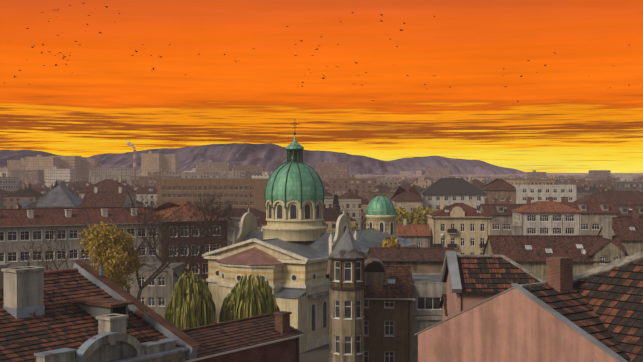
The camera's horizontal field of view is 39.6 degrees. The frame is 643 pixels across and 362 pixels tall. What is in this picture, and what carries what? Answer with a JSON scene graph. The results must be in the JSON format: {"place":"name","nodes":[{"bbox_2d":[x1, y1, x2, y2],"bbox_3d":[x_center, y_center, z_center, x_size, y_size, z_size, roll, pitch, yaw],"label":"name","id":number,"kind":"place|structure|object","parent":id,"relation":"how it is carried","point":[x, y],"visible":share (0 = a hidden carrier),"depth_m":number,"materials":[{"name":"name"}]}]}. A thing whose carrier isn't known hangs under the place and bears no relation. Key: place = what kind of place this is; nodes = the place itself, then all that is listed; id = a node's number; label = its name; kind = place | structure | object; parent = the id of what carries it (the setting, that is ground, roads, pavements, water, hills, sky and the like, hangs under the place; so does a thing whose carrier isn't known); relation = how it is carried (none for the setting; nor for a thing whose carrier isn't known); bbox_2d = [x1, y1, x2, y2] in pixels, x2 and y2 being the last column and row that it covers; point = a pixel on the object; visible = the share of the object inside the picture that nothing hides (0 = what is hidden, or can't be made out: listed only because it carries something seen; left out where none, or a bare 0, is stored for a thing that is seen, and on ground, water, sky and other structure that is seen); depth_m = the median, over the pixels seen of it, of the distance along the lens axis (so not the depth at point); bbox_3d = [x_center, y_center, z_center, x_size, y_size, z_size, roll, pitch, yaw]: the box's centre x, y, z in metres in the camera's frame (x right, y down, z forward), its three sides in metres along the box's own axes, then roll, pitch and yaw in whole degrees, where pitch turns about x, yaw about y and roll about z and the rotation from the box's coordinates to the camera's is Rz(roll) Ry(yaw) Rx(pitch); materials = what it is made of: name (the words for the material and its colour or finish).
{"place":"outdoors","nodes":[
{"label":"outdoors","id":0,"kind":"place"},
{"bbox_2d":[16,200,37,208],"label":"house","id":1,"kind":"structure","parent":0,"point":[26,204],"depth_m":241.74,"materials":[{"name":"white"}]},
{"bbox_2d":[36,180,81,207],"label":"grey roof","id":2,"kind":"structure","parent":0,"point":[60,194],"depth_m":263.33,"materials":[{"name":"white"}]},
{"bbox_2d":[0,260,200,361],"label":"house","id":3,"kind":"structure","parent":0,"point":[81,311],"depth_m":41.33,"materials":[{"name":"brown tile"}]},
{"bbox_2d":[79,187,132,207],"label":"house","id":4,"kind":"structure","parent":0,"point":[95,198],"depth_m":233.61,"materials":[{"name":"brown"}]},
{"bbox_2d":[181,311,303,361],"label":"brick house","id":5,"kind":"structure","parent":0,"point":[265,338],"depth_m":54.44,"materials":[{"name":"brown"}]},
{"bbox_2d":[0,143,526,174],"bbox_3d":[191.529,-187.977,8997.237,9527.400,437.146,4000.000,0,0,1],"label":"mountains","id":6,"kind":"structure","parent":0,"point":[271,157],"depth_m":8773.93,"materials":[{"name":"stone"}]},
{"bbox_2d":[3,2,629,105],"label":"birds","id":7,"kind":"object","parent":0,"point":[238,60],"visible":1,"depth_m":288.40,"materials":[{"name":"grey"}]},
{"bbox_2d":[0,0,642,172],"label":"sky","id":8,"kind":"structure","parent":0,"point":[565,118],"materials":[{"name":"orange"}]},
{"bbox_2d":[390,186,423,212],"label":"house","id":9,"kind":"structure","parent":0,"point":[408,198],"depth_m":289.32,"materials":[{"name":"brown"}]},
{"bbox_2d":[412,273,446,361],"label":"white dormer house","id":10,"kind":"structure","parent":0,"point":[430,289],"depth_m":91.06,"materials":[{"name":"white paint"}]},
{"bbox_2d":[439,294,447,320],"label":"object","id":11,"kind":"structure","parent":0,"point":[443,304],"depth_m":76.91,"materials":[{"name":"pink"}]},
{"bbox_2d":[299,173,642,361],"bbox_3d":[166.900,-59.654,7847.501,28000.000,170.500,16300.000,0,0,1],"label":"ground","id":12,"kind":"structure","parent":0,"point":[319,354],"depth_m":133.28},
{"bbox_2d":[15,229,90,270],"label":"bare tree","id":13,"kind":"object","parent":12,"relation":"on","point":[61,253],"visible":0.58,"depth_m":133.91,"materials":[{"name":"brown plant"}]},
{"bbox_2d":[0,207,161,292],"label":"building","id":14,"kind":"structure","parent":12,"relation":"on","point":[16,225],"depth_m":155.28,"materials":[{"name":"white paint"}]},
{"bbox_2d":[27,225,146,270],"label":"bare tree","id":15,"kind":"object","parent":12,"relation":"on","point":[51,236],"visible":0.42,"depth_m":136.91,"materials":[{"name":"brown plant"}]},
{"bbox_2d":[79,176,136,206],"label":"house","id":16,"kind":"structure","parent":12,"relation":"on","point":[108,185],"depth_m":304.38,"materials":[{"name":"brown"}]},
{"bbox_2d":[74,220,149,290],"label":"yellow tree","id":17,"kind":"object","parent":12,"relation":"on","point":[106,245],"visible":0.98,"depth_m":126.15,"materials":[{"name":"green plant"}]},
{"bbox_2d":[130,262,184,317],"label":"building","id":18,"kind":"structure","parent":12,"relation":"on","point":[156,295],"depth_m":149.94,"materials":[{"name":"white paint"}]},
{"bbox_2d":[124,198,218,299],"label":"bare tree","id":19,"kind":"object","parent":12,"relation":"on","point":[159,270],"visible":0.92,"depth_m":142.41,"materials":[{"name":"brown plant"}]},
{"bbox_2d":[120,191,242,282],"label":"bare tree","id":20,"kind":"object","parent":12,"relation":"on","point":[219,207],"visible":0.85,"depth_m":148.71,"materials":[{"name":"brown plant"}]},
{"bbox_2d":[164,270,216,329],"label":"willow","id":21,"kind":"object","parent":12,"relation":"on","point":[192,305],"visible":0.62,"depth_m":102.32,"materials":[{"name":"green plant"}]},
{"bbox_2d":[153,201,228,284],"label":"building","id":22,"kind":"structure","parent":12,"relation":"on","point":[170,214],"depth_m":166.83,"materials":[{"name":"brown"}]},
{"bbox_2d":[176,228,227,285],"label":"bare tree","id":23,"kind":"object","parent":12,"relation":"on","point":[203,270],"visible":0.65,"depth_m":156.23,"materials":[{"name":"brown plant"}]},
{"bbox_2d":[157,179,267,212],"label":"office","id":24,"kind":"structure","parent":12,"relation":"on","point":[246,192],"depth_m":380.38,"materials":[{"name":"beige"}]},
{"bbox_2d":[219,273,279,322],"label":"willow","id":25,"kind":"object","parent":12,"relation":"on","point":[249,297],"visible":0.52,"depth_m":105.67,"materials":[{"name":"green plant"}]},
{"bbox_2d":[202,119,418,352],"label":"church","id":26,"kind":"structure","parent":12,"relation":"on","point":[287,250],"depth_m":142.90,"materials":[{"name":"beige stone"}]},
{"bbox_2d":[0,150,642,245],"bbox_3d":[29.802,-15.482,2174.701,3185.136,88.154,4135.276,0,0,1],"label":"city","id":27,"kind":"object","parent":12,"relation":"on","point":[26,179],"visible":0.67,"depth_m":741.09},
{"bbox_2d":[44,175,634,254],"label":"roof clutter","id":28,"kind":"object","parent":12,"relation":"on","point":[583,251],"visible":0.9,"depth_m":126.42,"materials":[{"name":"grey metal"}]},
{"bbox_2d":[328,208,369,234],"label":"bare tree","id":29,"kind":"object","parent":12,"relation":"on","point":[355,220],"visible":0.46,"depth_m":168.78,"materials":[{"name":"brown plant"}]},
{"bbox_2d":[325,218,386,361],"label":"turret house","id":30,"kind":"structure","parent":12,"relation":"on","point":[348,275],"depth_m":83.20,"materials":[{"name":"stone"}]},
{"bbox_2d":[332,194,436,246],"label":"trees","id":31,"kind":"object","parent":12,"relation":"on","point":[417,215],"visible":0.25,"depth_m":226.15,"materials":[{"name":"yellow plant"}]},
{"bbox_2d":[364,266,415,361],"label":"building","id":32,"kind":"structure","parent":12,"relation":"on","point":[388,322],"depth_m":89.18,"materials":[{"name":"brown brick"}]},
{"bbox_2d":[368,247,456,272],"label":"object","id":33,"kind":"object","parent":12,"relation":"on","point":[424,259],"visible":0.02,"depth_m":103.91,"materials":[{"name":"brown tile"}]},
{"bbox_2d":[395,219,430,246],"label":"house","id":34,"kind":"structure","parent":12,"relation":"on","point":[420,234],"depth_m":204.69,"materials":[{"name":"tile"}]},
{"bbox_2d":[419,178,486,209],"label":"building","id":35,"kind":"structure","parent":12,"relation":"on","point":[459,190],"depth_m":298.68,"materials":[{"name":"white"}]},
{"bbox_2d":[426,199,493,254],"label":"cream building","id":36,"kind":"structure","parent":12,"relation":"on","point":[462,227],"depth_m":203.67,"materials":[{"name":"white paint"}]},
{"bbox_2d":[478,198,526,234],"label":"building","id":37,"kind":"structure","parent":12,"relation":"on","point":[502,222],"depth_m":233.52,"materials":[{"name":"beige paint"}]},
{"bbox_2d":[512,197,580,234],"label":"apartment building","id":38,"kind":"structure","parent":12,"relation":"on","point":[539,218],"depth_m":212.29,"materials":[{"name":"white paint"}]},
{"bbox_2d":[482,216,628,280],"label":"gable house","id":39,"kind":"structure","parent":12,"relation":"on","point":[606,246],"depth_m":125.59,"materials":[{"name":"brown tile"}]},
{"bbox_2d":[549,197,618,234],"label":"building","id":40,"kind":"structure","parent":12,"relation":"on","point":[593,212],"depth_m":233.61,"materials":[{"name":"white"}]},
{"bbox_2d":[598,208,642,255],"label":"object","id":41,"kind":"structure","parent":12,"relation":"on","point":[632,241],"depth_m":160.40,"materials":[{"name":"brown"}]},
{"bbox_2d":[614,200,642,216],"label":"building","id":42,"kind":"structure","parent":12,"relation":"on","point":[623,210],"depth_m":233.14,"materials":[{"name":"brown"}]},
{"bbox_2d":[441,251,545,317],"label":"pink house","id":43,"kind":"structure","parent":0,"point":[471,280],"depth_m":70.24,"materials":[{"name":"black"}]},
{"bbox_2d":[480,178,515,203],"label":"house","id":44,"kind":"structure","parent":0,"point":[500,189],"depth_m":333.00,"materials":[{"name":"white"}]},
{"bbox_2d":[414,252,642,361],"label":"pink gable house","id":45,"kind":"structure","parent":0,"point":[562,313],"depth_m":49.20,"materials":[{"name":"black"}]},
{"bbox_2d":[513,185,575,203],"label":"white block","id":46,"kind":"structure","parent":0,"point":[544,192],"depth_m":327.63,"materials":[{"name":"white"}]},
{"bbox_2d":[574,187,642,204],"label":"house","id":47,"kind":"structure","parent":0,"point":[622,197],"depth_m":290.90,"materials":[{"name":"brown"}]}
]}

